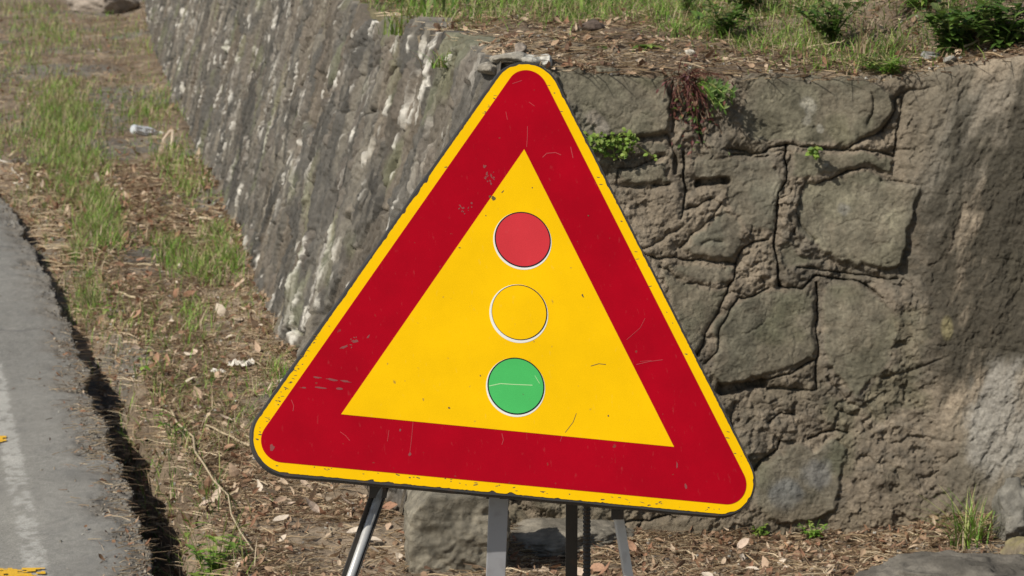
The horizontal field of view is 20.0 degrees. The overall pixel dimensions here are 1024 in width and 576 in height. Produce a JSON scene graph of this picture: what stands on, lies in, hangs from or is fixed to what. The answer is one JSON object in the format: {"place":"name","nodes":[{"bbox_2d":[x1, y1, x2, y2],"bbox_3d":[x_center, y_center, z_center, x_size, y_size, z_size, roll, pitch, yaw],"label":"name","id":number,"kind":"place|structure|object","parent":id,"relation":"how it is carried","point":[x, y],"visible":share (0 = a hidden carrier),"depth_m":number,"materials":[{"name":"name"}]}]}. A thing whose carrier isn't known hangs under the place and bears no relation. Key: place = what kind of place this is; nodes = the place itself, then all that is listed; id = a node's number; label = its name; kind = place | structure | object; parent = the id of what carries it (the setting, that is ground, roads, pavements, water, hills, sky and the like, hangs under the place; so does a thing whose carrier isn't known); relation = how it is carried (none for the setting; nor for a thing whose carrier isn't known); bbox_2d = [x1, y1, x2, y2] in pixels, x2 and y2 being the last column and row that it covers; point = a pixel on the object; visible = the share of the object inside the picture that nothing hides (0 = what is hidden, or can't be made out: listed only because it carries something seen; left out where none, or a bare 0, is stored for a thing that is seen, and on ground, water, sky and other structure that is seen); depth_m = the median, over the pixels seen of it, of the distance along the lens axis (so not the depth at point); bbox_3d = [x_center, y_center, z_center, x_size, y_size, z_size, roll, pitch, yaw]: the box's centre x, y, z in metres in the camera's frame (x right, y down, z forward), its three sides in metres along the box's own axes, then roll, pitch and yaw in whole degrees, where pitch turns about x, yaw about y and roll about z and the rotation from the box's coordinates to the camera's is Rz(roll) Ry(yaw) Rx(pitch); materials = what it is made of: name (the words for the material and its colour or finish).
{"place":"outdoors","nodes":[
{"label":"outdoors","id":0,"kind":"place"},
{"bbox_2d":[0,199,152,575],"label":"road","id":1,"kind":"structure","parent":0,"point":[40,517],"depth_m":8.40,"materials":[{"name":"grey asphalt"}]},
{"bbox_2d":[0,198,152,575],"bbox_3d":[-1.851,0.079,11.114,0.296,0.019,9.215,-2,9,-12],"label":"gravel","id":2,"kind":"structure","parent":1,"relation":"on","point":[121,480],"depth_m":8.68,"materials":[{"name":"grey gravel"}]},
{"bbox_2d":[0,0,1005,575],"bbox_3d":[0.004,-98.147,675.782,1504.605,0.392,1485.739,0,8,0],"label":"ground","id":3,"kind":"structure","parent":0,"point":[142,58],"depth_m":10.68,"materials":[{"name":"brown plant"}]},
{"bbox_2d":[68,245,83,261],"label":"grass tuft","id":4,"kind":"object","parent":3,"relation":"on","point":[74,249],"visible":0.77,"depth_m":12.43,"materials":[{"name":"green plant"}]},
{"bbox_2d":[76,283,102,308],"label":"grass tuft","id":5,"kind":"object","parent":3,"relation":"on","point":[91,294],"visible":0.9,"depth_m":11.27,"materials":[{"name":"green plant"}]},
{"bbox_2d":[66,0,140,13],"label":"rock","id":6,"kind":"object","parent":3,"relation":"on","point":[109,6],"visible":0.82,"depth_m":31.94,"materials":[{"name":"grey stone"}]},
{"bbox_2d":[96,289,124,320],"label":"weed","id":7,"kind":"object","parent":3,"relation":"on","point":[105,311],"visible":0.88,"depth_m":10.86,"materials":[{"name":"green plant"}]},
{"bbox_2d":[116,291,148,301],"bbox_3d":[-1.465,0.035,11.202,0.176,0.030,0.011,7,11,39],"label":"stick","id":8,"kind":"object","parent":3,"relation":"on","point":[127,295],"visible":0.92,"depth_m":11.21,"materials":[{"name":"brown wood"}]},
{"bbox_2d":[124,263,160,265],"bbox_3d":[-1.550,-0.099,12.088,0.197,0.015,0.011,4,9,25],"label":"stick","id":9,"kind":"object","parent":3,"relation":"on","point":[148,264],"visible":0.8,"depth_m":12.08,"materials":[{"name":"brown wood"}]},
{"bbox_2d":[137,350,154,379],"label":"weed","id":10,"kind":"object","parent":3,"relation":"on","point":[145,366],"visible":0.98,"depth_m":9.50,"materials":[{"name":"green plant"}]},
{"bbox_2d":[130,125,163,135],"bbox_3d":[-2.227,-0.955,17.735,0.214,0.062,0.072,8,2,-35],"label":"plastic bottle","id":11,"kind":"object","parent":3,"relation":"on","point":[140,130],"visible":0.93,"depth_m":17.69,"materials":[{"name":"white plastic"}]},
{"bbox_2d":[0,0,294,528],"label":"grass","id":12,"kind":"structure","parent":3,"relation":"on","point":[96,216],"depth_m":14.68,"materials":[{"name":"green plant"}]},
{"bbox_2d":[4,164,291,575],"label":"grass","id":13,"kind":"structure","parent":3,"relation":"on","point":[159,463],"depth_m":8.95,"materials":[{"name":"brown plant"}]},
{"bbox_2d":[161,129,173,148],"bbox_3d":[-1.999,-0.855,16.834,0.082,0.128,0.037,0,8,0],"label":"bent stick","id":14,"kind":"object","parent":3,"relation":"on","point":[167,134],"visible":0.84,"depth_m":16.83,"materials":[{"name":"brown wood"}]},
{"bbox_2d":[150,409,185,444],"bbox_3d":[-1.010,0.412,8.579,0.099,0.110,0.074,4,9,22],"label":"weed","id":15,"kind":"object","parent":3,"relation":"on","point":[168,436],"visible":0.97,"depth_m":8.57,"materials":[{"name":"green plant"}]},
{"bbox_2d":[187,567,201,575],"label":"weed","id":16,"kind":"object","parent":3,"relation":"on","point":[192,574],"visible":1,"depth_m":6.91,"materials":[{"name":"green plant"}]},
{"bbox_2d":[171,409,252,549],"bbox_3d":[-0.827,0.505,7.968,0.031,0.033,1.977,-2,9,-12],"label":"stick","id":17,"kind":"object","parent":3,"relation":"on","point":[198,456],"visible":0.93,"depth_m":7.92,"materials":[{"name":"brown wood"}]},
{"bbox_2d":[183,506,250,575],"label":"weed","id":18,"kind":"object","parent":3,"relation":"on","point":[201,557],"visible":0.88,"depth_m":7.02,"materials":[{"name":"green plant"}]},
{"bbox_2d":[197,537,237,573],"bbox_3d":[-0.724,0.668,7.112,0.118,0.105,0.125,0,8,0],"label":"weed","id":19,"kind":"object","parent":3,"relation":"on","point":[208,550],"visible":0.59,"depth_m":7.13,"materials":[{"name":"green plant"}]},
{"bbox_2d":[196,421,249,445],"bbox_3d":[-0.857,0.429,8.596,0.012,0.012,0.437,-4,9,-26],"label":"stick","id":20,"kind":"object","parent":3,"relation":"on","point":[241,442],"visible":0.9,"depth_m":8.54,"materials":[{"name":"brown wood"}]},
{"bbox_2d":[227,358,254,366],"bbox_3d":[-0.904,0.246,9.691,0.083,0.020,0.076,2,9,15],"label":"paper scrap","id":21,"kind":"object","parent":3,"relation":"on","point":[235,362],"visible":0.98,"depth_m":9.68,"materials":[{"name":"white paper"}]},
{"bbox_2d":[403,490,510,573],"bbox_3d":[-0.134,0.582,7.085,0.261,0.237,0.340,0,8,-3],"label":"stone block","id":22,"kind":"object","parent":3,"relation":"on","point":[444,532],"depth_m":6.93,"materials":[{"name":"grey stone"}]},
{"bbox_2d":[249,62,755,575],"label":"warning sign","id":23,"kind":"object","parent":3,"relation":"on","point":[499,326],"visible":1,"depth_m":5.15,"materials":[{"name":"metal"}]},
{"bbox_2d":[509,517,636,560],"bbox_3d":[0.136,0.653,7.439,0.406,0.125,0.334,3,9,17],"label":"rock","id":24,"kind":"object","parent":3,"relation":"on","point":[543,537],"visible":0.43,"depth_m":7.36,"materials":[{"name":"grey stone"}]},
{"bbox_2d":[144,0,1023,537],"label":"retaining wall","id":25,"kind":"structure","parent":3,"relation":"on","point":[848,306],"depth_m":7.46,"materials":[{"name":"stone"}]},
{"bbox_2d":[405,48,451,68],"bbox_3d":[-0.190,-0.651,8.143,0.240,0.064,0.222,0,8,0],"label":"grass tuft","id":26,"kind":"object","parent":25,"relation":"attached to","point":[439,61],"visible":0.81,"depth_m":8.14,"materials":[{"name":"green plant"}]},
{"bbox_2d":[477,62,496,74],"bbox_3d":[-0.061,-0.565,7.479,0.066,0.035,0.072,7,11,40],"label":"stone","id":27,"kind":"object","parent":25,"relation":"on","point":[490,68],"visible":0.94,"depth_m":7.45,"materials":[{"name":"grey stone"}]},
{"bbox_2d":[489,51,526,63],"bbox_3d":[-0.009,-0.590,7.471,0.102,0.037,0.074,0,8,0],"label":"stone","id":28,"kind":"object","parent":25,"relation":"on","point":[516,56],"visible":0.91,"depth_m":7.45,"materials":[{"name":"grey stone"}]},
{"bbox_2d":[521,54,540,64],"bbox_3d":[0.047,-0.583,7.473,0.067,0.035,0.080,0,8,0],"label":"stone","id":29,"kind":"object","parent":25,"relation":"on","point":[529,58],"visible":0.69,"depth_m":7.44,"materials":[{"name":"grey stone"}]},
{"bbox_2d":[539,54,551,67],"bbox_3d":[0.086,-0.583,7.475,0.037,0.041,0.065,0,8,0],"label":"stone","id":30,"kind":"object","parent":25,"relation":"on","point":[545,59],"visible":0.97,"depth_m":7.46,"materials":[{"name":"grey stone"}]},
{"bbox_2d":[583,127,657,160],"bbox_3d":[0.263,-0.368,7.426,0.220,0.088,0.064,0,8,0],"label":"weed","id":31,"kind":"object","parent":25,"relation":"on","point":[604,144],"visible":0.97,"depth_m":7.42,"materials":[{"name":"green plant"}]},
{"bbox_2d":[656,55,737,162],"bbox_3d":[0.472,-0.446,7.428,0.208,0.305,0.135,0,8,0],"label":"hanging weed","id":32,"kind":"object","parent":25,"relation":"hanging from","point":[704,86],"visible":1,"depth_m":7.43,"materials":[{"name":"green plant"}]},
{"bbox_2d":[805,146,822,160],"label":"weed","id":33,"kind":"object","parent":25,"relation":"attached to","point":[813,152],"visible":1,"depth_m":7.40,"materials":[{"name":"green plant"}]},
{"bbox_2d":[750,524,769,536],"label":"weed","id":34,"kind":"object","parent":3,"relation":"on","point":[759,530],"visible":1,"depth_m":7.46,"materials":[{"name":"green plant"}]},
{"bbox_2d":[796,520,828,538],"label":"weed","id":35,"kind":"object","parent":3,"relation":"on","point":[812,532],"visible":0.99,"depth_m":7.42,"materials":[{"name":"green plant"}]},
{"bbox_2d":[855,550,1023,575],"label":"rock","id":36,"kind":"object","parent":3,"relation":"on","point":[942,563],"visible":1,"depth_m":6.76,"materials":[{"name":"grey stone"}]},
{"bbox_2d":[905,485,1007,550],"bbox_3d":[1.137,0.566,7.207,0.381,0.161,0.340,0,8,0],"label":"grass tuft","id":37,"kind":"object","parent":3,"relation":"on","point":[966,530],"visible":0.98,"depth_m":7.20,"materials":[{"name":"green plant"}]},
{"bbox_2d":[992,477,1023,542],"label":"rock","id":38,"kind":"object","parent":3,"relation":"on","point":[1008,497],"visible":0.75,"depth_m":7.15,"materials":[{"name":"grey stone"}]},
{"bbox_2d":[1000,536,1023,554],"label":"rock","id":39,"kind":"object","parent":3,"relation":"on","point":[1014,545],"visible":0.48,"depth_m":6.97,"materials":[{"name":"beige stone"}]},
{"bbox_2d":[353,0,1023,145],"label":"bank","id":40,"kind":"structure","parent":0,"point":[526,28],"depth_m":7.74,"materials":[{"name":"soil"}]},
{"bbox_2d":[364,0,439,36],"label":"grass tuft","id":41,"kind":"object","parent":40,"relation":"on","point":[401,30],"visible":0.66,"depth_m":8.96,"materials":[{"name":"green plant"}]},
{"bbox_2d":[515,43,526,52],"bbox_3d":[0.022,-0.618,7.551,0.033,0.041,0.077,0,8,0],"label":"stone","id":42,"kind":"object","parent":40,"relation":"on","point":[521,47],"visible":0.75,"depth_m":7.53,"materials":[{"name":"grey stone"}]},
{"bbox_2d":[514,0,585,9],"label":"grass tuft","id":43,"kind":"object","parent":40,"relation":"on","point":[553,4],"visible":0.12,"depth_m":9.12,"materials":[{"name":"green plant"}]},
{"bbox_2d":[374,0,727,16],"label":"grass","id":44,"kind":"structure","parent":40,"relation":"on","point":[425,2],"depth_m":9.10,"materials":[{"name":"green plant"}]},
{"bbox_2d":[577,18,606,31],"bbox_3d":[0.223,-0.729,8.129,0.092,0.051,0.087,0,8,0],"label":"stone","id":45,"kind":"object","parent":40,"relation":"on","point":[593,24],"visible":0.7,"depth_m":8.09,"materials":[{"name":"grey stone"}]},
{"bbox_2d":[632,44,661,51],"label":"weed","id":46,"kind":"object","parent":40,"relation":"on","point":[648,45],"visible":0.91,"depth_m":7.65,"materials":[{"name":"green plant"}]},
{"bbox_2d":[679,0,700,13],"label":"weed","id":47,"kind":"object","parent":40,"relation":"on","point":[686,2],"visible":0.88,"depth_m":8.53,"materials":[{"name":"green plant"}]},
{"bbox_2d":[685,49,695,55],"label":"stone","id":48,"kind":"object","parent":40,"relation":"on","point":[690,51],"visible":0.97,"depth_m":7.56,"materials":[{"name":"white stone"}]},
{"bbox_2d":[359,0,1022,75],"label":"grass","id":49,"kind":"structure","parent":40,"relation":"on","point":[590,8],"depth_m":8.18,"materials":[{"name":"green plant"}]},
{"bbox_2d":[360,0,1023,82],"bbox_3d":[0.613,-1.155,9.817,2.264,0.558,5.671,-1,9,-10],"label":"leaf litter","id":50,"kind":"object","parent":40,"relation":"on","point":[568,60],"visible":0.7,"depth_m":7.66,"materials":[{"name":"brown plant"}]},
{"bbox_2d":[683,0,757,38],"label":"weed","id":51,"kind":"object","parent":40,"relation":"on","point":[729,23],"visible":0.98,"depth_m":8.09,"materials":[{"name":"green plant"}]},
{"bbox_2d":[728,0,766,12],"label":"weed","id":52,"kind":"object","parent":40,"relation":"on","point":[745,3],"visible":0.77,"depth_m":8.37,"materials":[{"name":"green plant"}]},
{"bbox_2d":[809,39,844,46],"bbox_3d":[0.844,-0.655,7.796,0.112,0.027,0.006,6,10,34],"label":"stick","id":53,"kind":"object","parent":40,"relation":"on","point":[828,44],"visible":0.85,"depth_m":7.79,"materials":[{"name":"brown wood"}]},
{"bbox_2d":[788,0,868,44],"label":"weed","id":54,"kind":"object","parent":40,"relation":"on","point":[832,29],"visible":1,"depth_m":7.81,"materials":[{"name":"green plant"}]},
{"bbox_2d":[843,23,883,53],"bbox_3d":[0.906,-0.647,7.458,0.107,0.086,0.093,-4,9,-24],"label":"grass tuft","id":55,"kind":"object","parent":40,"relation":"on","point":[859,45],"visible":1,"depth_m":7.46,"materials":[{"name":"beige plant"}]},
{"bbox_2d":[856,55,918,74],"bbox_3d":[0.968,-0.568,7.444,0.177,0.057,0.130,7,11,40],"label":"weed","id":56,"kind":"object","parent":40,"relation":"on","point":[889,65],"visible":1,"depth_m":7.45,"materials":[{"name":"green plant"}]},
{"bbox_2d":[883,0,932,11],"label":"weed","id":57,"kind":"object","parent":40,"relation":"on","point":[921,4],"visible":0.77,"depth_m":7.85,"materials":[{"name":"green plant"}]},
{"bbox_2d":[920,51,940,60],"bbox_3d":[1.084,-0.597,7.521,0.055,0.032,0.063,0,8,0],"label":"stone","id":58,"kind":"object","parent":40,"relation":"on","point":[928,54],"visible":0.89,"depth_m":7.50,"materials":[{"name":"grey stone"}]},
{"bbox_2d":[943,55,956,62],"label":"stone","id":59,"kind":"object","parent":40,"relation":"on","point":[948,59],"visible":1,"depth_m":7.40,"materials":[{"name":"grey stone"}]},
{"bbox_2d":[906,0,1002,53],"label":"weed","id":60,"kind":"object","parent":40,"relation":"on","point":[952,34],"visible":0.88,"depth_m":7.48,"materials":[{"name":"green plant"}]},
{"bbox_2d":[964,36,990,46],"bbox_3d":[1.254,-0.660,7.518,0.211,0.068,0.006,-5,10,-30],"label":"stick","id":61,"kind":"object","parent":40,"relation":"on","point":[972,43],"visible":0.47,"depth_m":7.48,"materials":[{"name":"brown wood"}]},
{"bbox_2d":[937,0,1023,51],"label":"weed","id":62,"kind":"object","parent":40,"relation":"on","point":[997,28],"visible":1,"depth_m":7.41,"materials":[{"name":"green plant"}]}
]}

